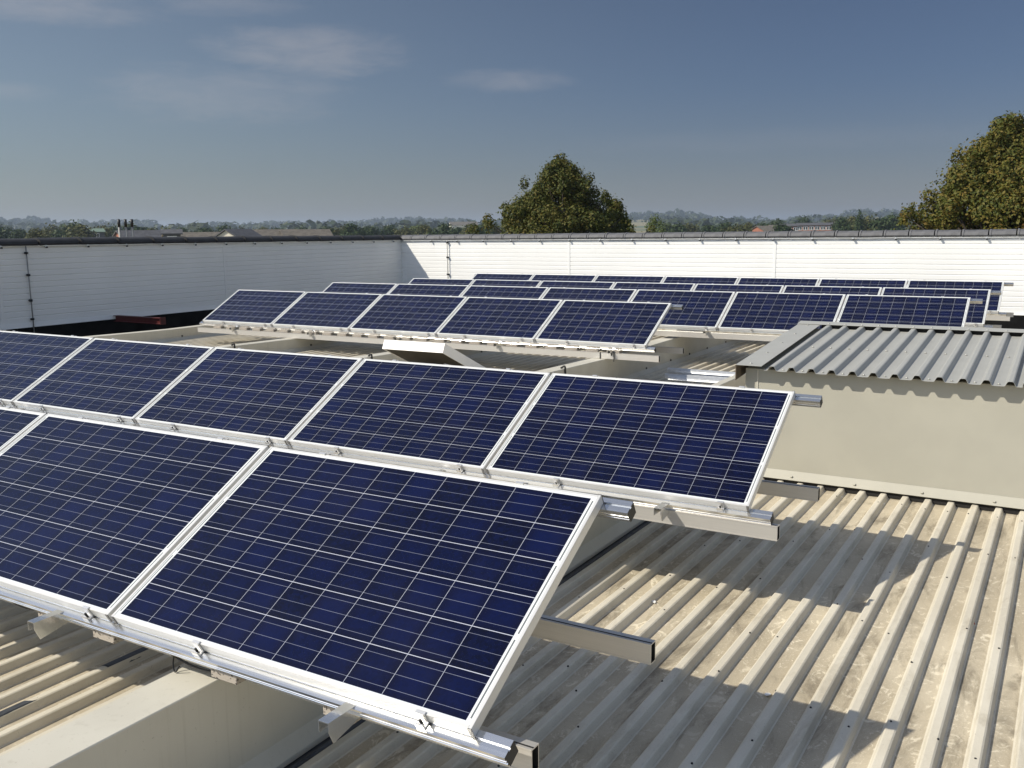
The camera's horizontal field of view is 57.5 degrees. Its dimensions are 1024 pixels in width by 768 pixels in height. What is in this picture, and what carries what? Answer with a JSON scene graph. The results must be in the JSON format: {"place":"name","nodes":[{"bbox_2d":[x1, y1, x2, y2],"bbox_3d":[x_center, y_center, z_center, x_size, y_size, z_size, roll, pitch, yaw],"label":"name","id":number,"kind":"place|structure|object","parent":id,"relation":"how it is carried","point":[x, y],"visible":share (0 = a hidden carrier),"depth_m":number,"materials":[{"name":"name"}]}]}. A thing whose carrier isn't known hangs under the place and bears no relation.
{"place":"outdoors","nodes":[
{"label":"outdoors","id":0,"kind":"place"},
{"bbox_2d":[112,230,161,236],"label":"brick house","id":1,"kind":"structure","parent":0,"point":[145,233],"depth_m":173.31,"materials":[{"name":"grey stone"}]},
{"bbox_2d":[202,290,305,325],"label":"solar panel","id":2,"kind":"object","parent":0,"point":[257,307],"visible":1,"depth_m":16.09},
{"bbox_2d":[272,292,382,330],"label":"solar panel","id":3,"kind":"object","parent":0,"point":[329,310],"visible":1,"depth_m":15.24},
{"bbox_2d":[323,282,396,293],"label":"solar panel","id":4,"kind":"object","parent":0,"point":[363,288],"visible":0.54,"depth_m":18.25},
{"bbox_2d":[14,217,907,282],"bbox_3d":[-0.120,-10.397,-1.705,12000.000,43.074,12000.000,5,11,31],"label":"ground","id":5,"kind":"structure","parent":0,"point":[639,224],"depth_m":1740.04,"materials":[{"name":"green plant"}]},
{"bbox_2d":[0,224,21,238],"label":"broadleaf tree","id":6,"kind":"object","parent":5,"relation":"on","point":[4,234],"visible":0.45,"depth_m":243.15,"materials":[{"name":"green plant"}]},
{"bbox_2d":[9,228,26,237],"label":"broadleaf tree","id":7,"kind":"object","parent":5,"relation":"on","point":[22,232],"visible":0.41,"depth_m":295.26,"materials":[{"name":"green plant"}]},
{"bbox_2d":[25,228,52,237],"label":"broadleaf tree","id":8,"kind":"object","parent":5,"relation":"on","point":[32,233],"visible":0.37,"depth_m":215.70,"materials":[{"name":"green plant"}]},
{"bbox_2d":[32,222,66,237],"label":"broadleaf tree","id":9,"kind":"object","parent":5,"relation":"on","point":[48,230],"visible":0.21,"depth_m":304.87,"materials":[{"name":"green plant"}]},
{"bbox_2d":[51,219,90,237],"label":"broadleaf tree","id":10,"kind":"object","parent":5,"relation":"on","point":[56,234],"visible":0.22,"depth_m":267.39,"materials":[{"name":"green plant"}]},
{"bbox_2d":[62,224,97,236],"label":"broadleaf tree","id":11,"kind":"object","parent":5,"relation":"on","point":[79,230],"visible":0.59,"depth_m":250.59,"materials":[{"name":"green plant"}]},
{"bbox_2d":[89,228,105,236],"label":"barn","id":12,"kind":"structure","parent":5,"relation":"on","point":[100,232],"depth_m":270.05,"materials":[{"name":"green stone"}]},
{"bbox_2d":[85,223,113,236],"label":"broadleaf tree","id":13,"kind":"object","parent":5,"relation":"on","point":[108,232],"visible":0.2,"depth_m":285.09,"materials":[{"name":"green plant"}]},
{"bbox_2d":[117,219,120,236],"bbox_3d":[-10.285,1.300,25.485,0.070,11.420,0.070,5,11,31],"label":"flue pipe","id":14,"kind":"object","parent":5,"relation":"on","point":[119,226],"visible":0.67,"depth_m":24.57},
{"bbox_2d":[124,219,127,236],"bbox_3d":[-10.137,1.288,25.545,0.070,11.420,0.070,5,11,31],"label":"flue pipe","id":15,"kind":"object","parent":5,"relation":"on","point":[125,226],"visible":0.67,"depth_m":24.63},
{"bbox_2d":[130,219,133,236],"bbox_3d":[-9.993,1.277,25.603,0.070,11.420,0.070,5,11,31],"label":"flue pipe","id":16,"kind":"object","parent":5,"relation":"on","point":[132,226],"visible":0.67,"depth_m":24.69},
{"bbox_2d":[160,229,182,236],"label":"brick house","id":17,"kind":"structure","parent":5,"relation":"on","point":[171,232],"depth_m":147.03,"materials":[{"name":"grey stone"}]},
{"bbox_2d":[161,232,218,236],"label":"bungalow","id":18,"kind":"object","parent":5,"relation":"on","point":[196,234],"visible":0.01,"depth_m":163.20,"materials":[{"name":"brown tile"}]},
{"bbox_2d":[194,226,212,231],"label":"broadleaf tree","id":19,"kind":"object","parent":5,"relation":"on","point":[207,229],"visible":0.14,"depth_m":290.31,"materials":[{"name":"green plant"}]},
{"bbox_2d":[213,223,232,231],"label":"broadleaf tree","id":20,"kind":"object","parent":5,"relation":"on","point":[224,226],"visible":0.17,"depth_m":304.05,"materials":[{"name":"green plant"}]},
{"bbox_2d":[215,229,261,236],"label":"bungalow","id":21,"kind":"object","parent":5,"relation":"on","point":[237,232],"visible":0.06,"depth_m":159.21,"materials":[{"name":"grey stone"}]},
{"bbox_2d":[253,229,281,235],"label":"terraced house","id":22,"kind":"structure","parent":5,"relation":"on","point":[269,232],"depth_m":168.86,"materials":[{"name":"brown tile"}]},
{"bbox_2d":[279,229,332,235],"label":"terraced house","id":23,"kind":"structure","parent":5,"relation":"on","point":[307,232],"depth_m":170.54,"materials":[{"name":"brown tile"}]},
{"bbox_2d":[330,224,345,234],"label":"broadleaf tree","id":24,"kind":"object","parent":5,"relation":"on","point":[336,231],"visible":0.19,"depth_m":293.81,"materials":[{"name":"green plant"}]},
{"bbox_2d":[339,221,370,235],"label":"broadleaf tree","id":25,"kind":"object","parent":5,"relation":"on","point":[351,229],"visible":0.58,"depth_m":276.54,"materials":[{"name":"green plant"}]},
{"bbox_2d":[360,225,379,235],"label":"broadleaf tree","id":26,"kind":"object","parent":5,"relation":"on","point":[372,230],"visible":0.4,"depth_m":320.22,"materials":[{"name":"green plant"}]},
{"bbox_2d":[375,223,397,234],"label":"broadleaf tree","id":27,"kind":"object","parent":5,"relation":"on","point":[386,229],"visible":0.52,"depth_m":325.04,"materials":[{"name":"green plant"}]},
{"bbox_2d":[392,225,413,234],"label":"broadleaf tree","id":28,"kind":"object","parent":5,"relation":"on","point":[402,232],"visible":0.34,"depth_m":311.01,"materials":[{"name":"green plant"}]},
{"bbox_2d":[405,224,420,231],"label":"broadleaf tree","id":29,"kind":"object","parent":5,"relation":"on","point":[414,227],"visible":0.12,"depth_m":348.29,"materials":[{"name":"green plant"}]},
{"bbox_2d":[413,224,433,234],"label":"broadleaf tree","id":30,"kind":"object","parent":5,"relation":"on","point":[422,230],"visible":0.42,"depth_m":287.47,"materials":[{"name":"green plant"}]},
{"bbox_2d":[427,221,457,234],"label":"broadleaf tree","id":31,"kind":"object","parent":5,"relation":"on","point":[445,229],"visible":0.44,"depth_m":272.82,"materials":[{"name":"green plant"}]},
{"bbox_2d":[459,222,479,233],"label":"broadleaf tree","id":32,"kind":"object","parent":5,"relation":"on","point":[464,230],"visible":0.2,"depth_m":296.40,"materials":[{"name":"green plant"}]},
{"bbox_2d":[471,224,494,233],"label":"broadleaf tree","id":33,"kind":"object","parent":5,"relation":"on","point":[484,230],"visible":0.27,"depth_m":274.29,"materials":[{"name":"green plant"}]},
{"bbox_2d":[0,208,966,235],"bbox_3d":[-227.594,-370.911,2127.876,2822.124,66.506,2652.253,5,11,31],"label":"woods","id":34,"kind":"object","parent":5,"relation":"on","point":[27,223],"visible":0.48,"depth_m":1769.85,"materials":[{"name":"green plant"}]},
{"bbox_2d":[485,225,507,233],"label":"broadleaf tree","id":35,"kind":"object","parent":5,"relation":"on","point":[496,231],"visible":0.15,"depth_m":279.24,"materials":[{"name":"green plant"}]},
{"bbox_2d":[0,309,1023,767],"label":"roofed building","id":36,"kind":"structure","parent":5,"relation":"on","point":[842,629],"depth_m":4.49,"materials":[{"name":"metal"}]},
{"bbox_2d":[113,315,165,324],"bbox_3d":[-7.904,-1.364,19.779,1.531,0.150,0.140,5,11,31],"label":"steel girder","id":37,"kind":"object","parent":36,"relation":"attached to","point":[143,319],"visible":1,"depth_m":19.72,"materials":[{"name":"metal"}]},
{"bbox_2d":[0,235,401,330],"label":"parapet wall","id":38,"kind":"structure","parent":36,"relation":"on","point":[78,280],"depth_m":21.18,"materials":[{"name":"white metal"}]},
{"bbox_2d":[0,240,400,332],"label":"lightning conductor","id":39,"kind":"object","parent":38,"relation":"attached to","point":[87,245],"visible":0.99,"depth_m":20.02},
{"bbox_2d":[0,406,655,767],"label":"mounting frame","id":40,"kind":"object","parent":36,"relation":"on","point":[343,714],"visible":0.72,"depth_m":3.31,"materials":[{"name":"metal"}]},
{"bbox_2d":[0,406,46,451],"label":"solar panel","id":41,"kind":"object","parent":40,"relation":"on","point":[15,424],"visible":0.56,"depth_m":5.05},
{"bbox_2d":[0,413,269,622],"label":"solar panel","id":42,"kind":"object","parent":40,"relation":"on","point":[101,519],"visible":0.84,"depth_m":4.17,"materials":[{"name":"glass"}]},
{"bbox_2d":[110,446,603,737],"bbox_3d":[-0.596,0.658,3.468,1.642,0.043,0.998,5,40,31],"label":"solar panel","id":43,"kind":"object","parent":40,"relation":"on","point":[408,591],"visible":1,"depth_m":3.35,"materials":[{"name":"glass"}]},
{"bbox_2d":[0,331,822,540],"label":"mounting frame","id":44,"kind":"object","parent":36,"relation":"on","point":[756,523],"visible":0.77,"depth_m":5.37,"materials":[{"name":"metal"}]},
{"bbox_2d":[0,330,93,404],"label":"solar panel","id":45,"kind":"object","parent":44,"relation":"on","point":[28,361],"visible":0.98,"depth_m":8.92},
{"bbox_2d":[12,338,214,422],"bbox_3d":[-3.504,-0.065,8.203,1.642,0.044,0.998,5,40,31],"label":"solar panel","id":46,"kind":"object","parent":44,"relation":"on","point":[126,380],"visible":0.91,"depth_m":8.14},
{"bbox_2d":[134,347,362,444],"bbox_3d":[-2.080,0.055,7.358,1.642,0.043,0.998,5,40,31],"label":"solar panel","id":47,"kind":"object","parent":44,"relation":"on","point":[275,397],"visible":0.95,"depth_m":7.29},
{"bbox_2d":[287,358,550,473],"bbox_3d":[-0.657,0.178,6.513,1.642,0.043,0.998,5,40,31],"label":"solar panel","id":48,"kind":"object","parent":44,"relation":"on","point":[452,416],"visible":0.91,"depth_m":6.44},
{"bbox_2d":[485,372,795,511],"bbox_3d":[0.767,0.300,5.668,1.642,0.044,0.998,5,40,31],"label":"solar panel","id":49,"kind":"object","parent":44,"relation":"on","point":[707,445],"visible":1,"depth_m":5.59,"materials":[{"name":"glass"}]},
{"bbox_2d":[382,340,484,367],"bbox_3d":[-0.822,-0.116,10.510,0.810,0.825,0.984,5,11,31],"label":"smoke vent","id":50,"kind":"object","parent":36,"relation":"on","point":[428,352],"visible":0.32,"depth_m":10.15,"materials":[{"name":"white paint"}]},
{"bbox_2d":[198,289,683,361],"bbox_3d":[-1.547,-0.990,14.431,8.550,0.719,1.145,5,11,31],"label":"mounting frame","id":51,"kind":"object","parent":36,"relation":"on","point":[552,348],"visible":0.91,"depth_m":13.40,"materials":[{"name":"metal"}]},
{"bbox_2d":[349,294,467,335],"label":"solar panel","id":52,"kind":"object","parent":51,"relation":"on","point":[408,314],"visible":1,"depth_m":14.40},
{"bbox_2d":[436,297,562,341],"bbox_3d":[-0.182,-0.964,13.601,1.642,0.044,0.998,5,40,31],"label":"solar panel","id":53,"kind":"object","parent":51,"relation":"on","point":[502,318],"visible":1,"depth_m":13.55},
{"bbox_2d":[535,300,671,347],"bbox_3d":[1.242,-0.841,12.756,1.642,0.043,0.998,5,40,31],"label":"solar panel","id":54,"kind":"object","parent":51,"relation":"on","point":[618,323],"visible":1,"depth_m":12.70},
{"bbox_2d":[344,282,982,340],"bbox_3d":[1.201,-1.244,15.518,11.861,0.655,1.145,5,11,31],"label":"mounting frame","id":55,"kind":"object","parent":36,"relation":"on","point":[751,334],"visible":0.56,"depth_m":13.91,"materials":[{"name":"metal"}]},
{"bbox_2d":[389,284,469,295],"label":"solar panel","id":56,"kind":"object","parent":55,"relation":"on","point":[430,289],"visible":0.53,"depth_m":17.40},
{"bbox_2d":[461,285,548,298],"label":"solar panel","id":57,"kind":"object","parent":55,"relation":"on","point":[508,292],"visible":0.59,"depth_m":16.55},
{"bbox_2d":[542,287,636,301],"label":"solar panel","id":58,"kind":"object","parent":55,"relation":"on","point":[599,294],"visible":0.45,"depth_m":15.71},
{"bbox_2d":[630,289,735,329],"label":"solar panel","id":59,"kind":"object","parent":55,"relation":"on","point":[704,309],"visible":0.81,"depth_m":14.53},
{"bbox_2d":[718,292,845,332],"bbox_3d":[3.994,-1.065,13.844,1.642,0.043,0.998,5,40,31],"label":"solar panel","id":60,"kind":"object","parent":55,"relation":"on","point":[768,312],"visible":0.77,"depth_m":13.84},
{"bbox_2d":[837,294,970,326],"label":"solar panel","id":61,"kind":"object","parent":55,"relation":"on","point":[918,310],"visible":0.64,"depth_m":13.05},
{"bbox_2d":[668,375,722,382],"bbox_3d":[2.461,-0.055,12.090,0.900,0.060,0.090,5,11,29],"label":"metal tube","id":62,"kind":"object","parent":36,"relation":"on","point":[695,379],"visible":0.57,"depth_m":12.10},
{"bbox_2d":[665,373,727,378],"bbox_3d":[2.532,-0.075,12.206,1.100,0.060,0.090,5,11,29],"label":"metal tube","id":63,"kind":"object","parent":36,"relation":"on","point":[667,375],"visible":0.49,"depth_m":12.26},
{"bbox_2d":[668,372,729,376],"bbox_3d":[2.563,-0.119,12.468,1.000,0.060,0.090,5,11,31],"label":"metal tube","id":64,"kind":"object","parent":36,"relation":"on","point":[697,374],"visible":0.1,"depth_m":12.47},
{"bbox_2d":[667,367,734,375],"bbox_3d":[2.511,-0.159,12.345,0.950,0.060,0.090,5,11,31],"label":"metal tube","id":65,"kind":"object","parent":36,"relation":"on","point":[705,372],"visible":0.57,"depth_m":12.31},
{"bbox_2d":[401,228,1023,314],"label":"parapet wall","id":66,"kind":"structure","parent":36,"relation":"on","point":[874,254],"depth_m":23.18,"materials":[{"name":"metal"}]},
{"bbox_2d":[401,237,1017,274],"bbox_3d":[6.848,-2.665,22.537,23.900,1.709,0.084,5,11,31],"label":"lightning conductor","id":67,"kind":"object","parent":66,"relation":"attached to","point":[895,238],"visible":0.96,"depth_m":23.15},
{"bbox_2d":[474,274,1013,320],"bbox_3d":[3.938,-1.935,19.821,11.861,0.655,1.145,5,11,31],"label":"mounting frame","id":68,"kind":"object","parent":36,"relation":"on","point":[1002,316],"visible":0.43,"depth_m":16.61,"materials":[{"name":"metal"}]},
{"bbox_2d":[472,273,534,279],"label":"solar panel","id":69,"kind":"object","parent":68,"relation":"on","point":[489,276],"visible":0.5,"depth_m":22.59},
{"bbox_2d":[531,274,596,281],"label":"solar panel","id":70,"kind":"object","parent":68,"relation":"on","point":[554,277],"visible":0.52,"depth_m":21.75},
{"bbox_2d":[593,275,664,282],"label":"solar panel","id":71,"kind":"object","parent":68,"relation":"on","point":[621,278],"visible":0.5,"depth_m":20.90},
{"bbox_2d":[662,276,738,283],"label":"solar panel","id":72,"kind":"object","parent":68,"relation":"on","point":[701,280],"visible":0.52,"depth_m":20.04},
{"bbox_2d":[737,277,819,285],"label":"solar panel","id":73,"kind":"object","parent":68,"relation":"on","point":[780,281],"visible":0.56,"depth_m":19.20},
{"bbox_2d":[818,279,907,294],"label":"solar panel","id":74,"kind":"object","parent":68,"relation":"on","point":[864,283],"visible":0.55,"depth_m":18.36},
{"bbox_2d":[906,280,1003,312],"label":"solar panel","id":75,"kind":"object","parent":68,"relation":"on","point":[994,304],"visible":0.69,"depth_m":17.38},
{"bbox_2d":[486,279,1001,327],"bbox_3d":[2.600,-1.573,17.694,11.861,0.655,1.145,5,11,31],"label":"mounting frame","id":76,"kind":"object","parent":36,"relation":"on","point":[989,325],"visible":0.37,"depth_m":15.04,"materials":[{"name":"metal"}]},
{"bbox_2d":[408,278,474,284],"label":"solar panel","id":77,"kind":"object","parent":76,"relation":"on","point":[432,281],"visible":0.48,"depth_m":20.46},
{"bbox_2d":[471,279,541,286],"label":"solar panel","id":78,"kind":"object","parent":76,"relation":"on","point":[516,283],"visible":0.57,"depth_m":19.62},
{"bbox_2d":[538,281,614,288],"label":"solar panel","id":79,"kind":"object","parent":76,"relation":"on","point":[581,284],"visible":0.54,"depth_m":18.78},
{"bbox_2d":[612,282,695,290],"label":"solar panel","id":80,"kind":"object","parent":76,"relation":"on","point":[657,286],"visible":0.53,"depth_m":17.92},
{"bbox_2d":[693,284,783,292],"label":"solar panel","id":81,"kind":"object","parent":76,"relation":"on","point":[742,288],"visible":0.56,"depth_m":17.07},
{"bbox_2d":[782,285,881,319],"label":"solar panel","id":82,"kind":"object","parent":76,"relation":"on","point":[835,290],"visible":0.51,"depth_m":16.24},
{"bbox_2d":[881,287,990,325],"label":"solar panel","id":83,"kind":"object","parent":76,"relation":"on","point":[977,313],"visible":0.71,"depth_m":15.18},
{"bbox_2d":[735,321,1023,514],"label":"rooftop plant box","id":84,"kind":"object","parent":36,"relation":"on","point":[922,413],"visible":0.98,"depth_m":7.26,"materials":[{"name":"metal"}]},
{"bbox_2d":[465,153,656,233],"bbox_3d":[2.212,-2.713,40.139,10.231,14.313,10.458,5,11,31],"label":"maple tree","id":85,"kind":"object","parent":5,"relation":"on","point":[557,197],"visible":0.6,"depth_m":38.29,"materials":[{"name":"green plant"}]},
{"bbox_2d":[605,196,636,232],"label":"young maple tree","id":86,"kind":"object","parent":5,"relation":"on","point":[616,206],"visible":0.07,"depth_m":41.77,"materials":[{"name":"green plant"}]},
{"bbox_2d":[641,214,665,232],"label":"young willow tree","id":87,"kind":"object","parent":5,"relation":"on","point":[654,222],"visible":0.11,"depth_m":59.99,"materials":[{"name":"green plant"}]},
{"bbox_2d":[655,222,673,232],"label":"broadleaf tree","id":88,"kind":"object","parent":5,"relation":"on","point":[667,226],"visible":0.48,"depth_m":339.02,"materials":[{"name":"green plant"}]},
{"bbox_2d":[668,221,687,231],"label":"broadleaf tree","id":89,"kind":"object","parent":5,"relation":"on","point":[680,228],"visible":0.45,"depth_m":304.55,"materials":[{"name":"green plant"}]},
{"bbox_2d":[681,221,701,231],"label":"broadleaf tree","id":90,"kind":"object","parent":5,"relation":"on","point":[690,228],"visible":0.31,"depth_m":338.77,"materials":[{"name":"green plant"}]},
{"bbox_2d":[700,223,717,231],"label":"broadleaf tree","id":91,"kind":"object","parent":5,"relation":"on","point":[704,228],"visible":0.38,"depth_m":318.99,"materials":[{"name":"green plant"}]},
{"bbox_2d":[710,220,736,231],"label":"broadleaf tree","id":92,"kind":"object","parent":5,"relation":"on","point":[721,226],"visible":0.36,"depth_m":310.67,"materials":[{"name":"green plant"}]},
{"bbox_2d":[721,222,752,231],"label":"broadleaf tree","id":93,"kind":"object","parent":5,"relation":"on","point":[739,228],"visible":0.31,"depth_m":278.11,"materials":[{"name":"green plant"}]},
{"bbox_2d":[743,222,757,229],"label":"broadleaf tree","id":94,"kind":"object","parent":5,"relation":"on","point":[748,225],"visible":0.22,"depth_m":299.76,"materials":[{"name":"green plant"}]},
{"bbox_2d":[765,218,785,225],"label":"broadleaf tree","id":95,"kind":"object","parent":5,"relation":"on","point":[776,222],"visible":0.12,"depth_m":323.56,"materials":[{"name":"green plant"}]},
{"bbox_2d":[772,224,793,230],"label":"broadleaf tree","id":96,"kind":"object","parent":5,"relation":"on","point":[782,227],"visible":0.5,"depth_m":267.07,"materials":[{"name":"green plant"}]},
{"bbox_2d":[781,224,798,230],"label":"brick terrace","id":97,"kind":"structure","parent":5,"relation":"on","point":[794,227],"depth_m":308.63,"materials":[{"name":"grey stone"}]},
{"bbox_2d":[793,215,812,223],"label":"broadleaf tree","id":98,"kind":"object","parent":5,"relation":"on","point":[802,220],"visible":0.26,"depth_m":445.93,"materials":[{"name":"green plant"}]},
{"bbox_2d":[820,217,839,230],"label":"broadleaf tree","id":99,"kind":"object","parent":5,"relation":"on","point":[829,221],"visible":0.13,"depth_m":464.55,"materials":[{"name":"green plant"}]},
{"bbox_2d":[830,216,854,230],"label":"broadleaf tree","id":100,"kind":"object","parent":5,"relation":"on","point":[840,224],"visible":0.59,"depth_m":291.89,"materials":[{"name":"green plant"}]},
{"bbox_2d":[844,214,857,230],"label":"broadleaf tree","id":101,"kind":"object","parent":5,"relation":"on","point":[850,219],"visible":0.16,"depth_m":316.26,"materials":[{"name":"green plant"}]},
{"bbox_2d":[854,208,866,230],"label":"poplar tree","id":102,"kind":"object","parent":5,"relation":"on","point":[859,224],"visible":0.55,"depth_m":267.69,"materials":[{"name":"green plant"}]},
{"bbox_2d":[850,214,890,230],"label":"broadleaf tree","id":103,"kind":"object","parent":5,"relation":"on","point":[866,220],"visible":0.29,"depth_m":283.30,"materials":[{"name":"green plant"}]},
{"bbox_2d":[866,216,894,230],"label":"broadleaf tree","id":104,"kind":"object","parent":5,"relation":"on","point":[883,222],"visible":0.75,"depth_m":279.77,"materials":[{"name":"green plant"}]},
{"bbox_2d":[884,212,907,229],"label":"broadleaf tree","id":105,"kind":"object","parent":5,"relation":"on","point":[894,222],"visible":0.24,"depth_m":310.44,"materials":[{"name":"green plant"}]},
{"bbox_2d":[893,110,1023,231],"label":"maple tree","id":106,"kind":"object","parent":5,"relation":"on","point":[984,180],"visible":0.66,"depth_m":30.43,"materials":[{"name":"green plant"}]},
{"bbox_2d":[449,222,477,228],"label":"farm house","id":107,"kind":"structure","parent":0,"point":[457,224],"depth_m":880.91,"materials":[{"name":"grey tile"}]},
{"bbox_2d":[0,0,1023,226],"label":"sky","id":108,"kind":"structure","parent":0,"point":[166,112],"materials":[{"name":"blue"}]},
{"bbox_2d":[752,226,775,231],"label":"brick house","id":109,"kind":"structure","parent":0,"point":[762,228],"depth_m":284.11,"materials":[{"name":"grey tile"}]},
{"bbox_2d":[796,222,832,230],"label":"brick terrace","id":110,"kind":"structure","parent":0,"point":[814,226],"depth_m":306.93,"materials":[{"name":"grey stone"}]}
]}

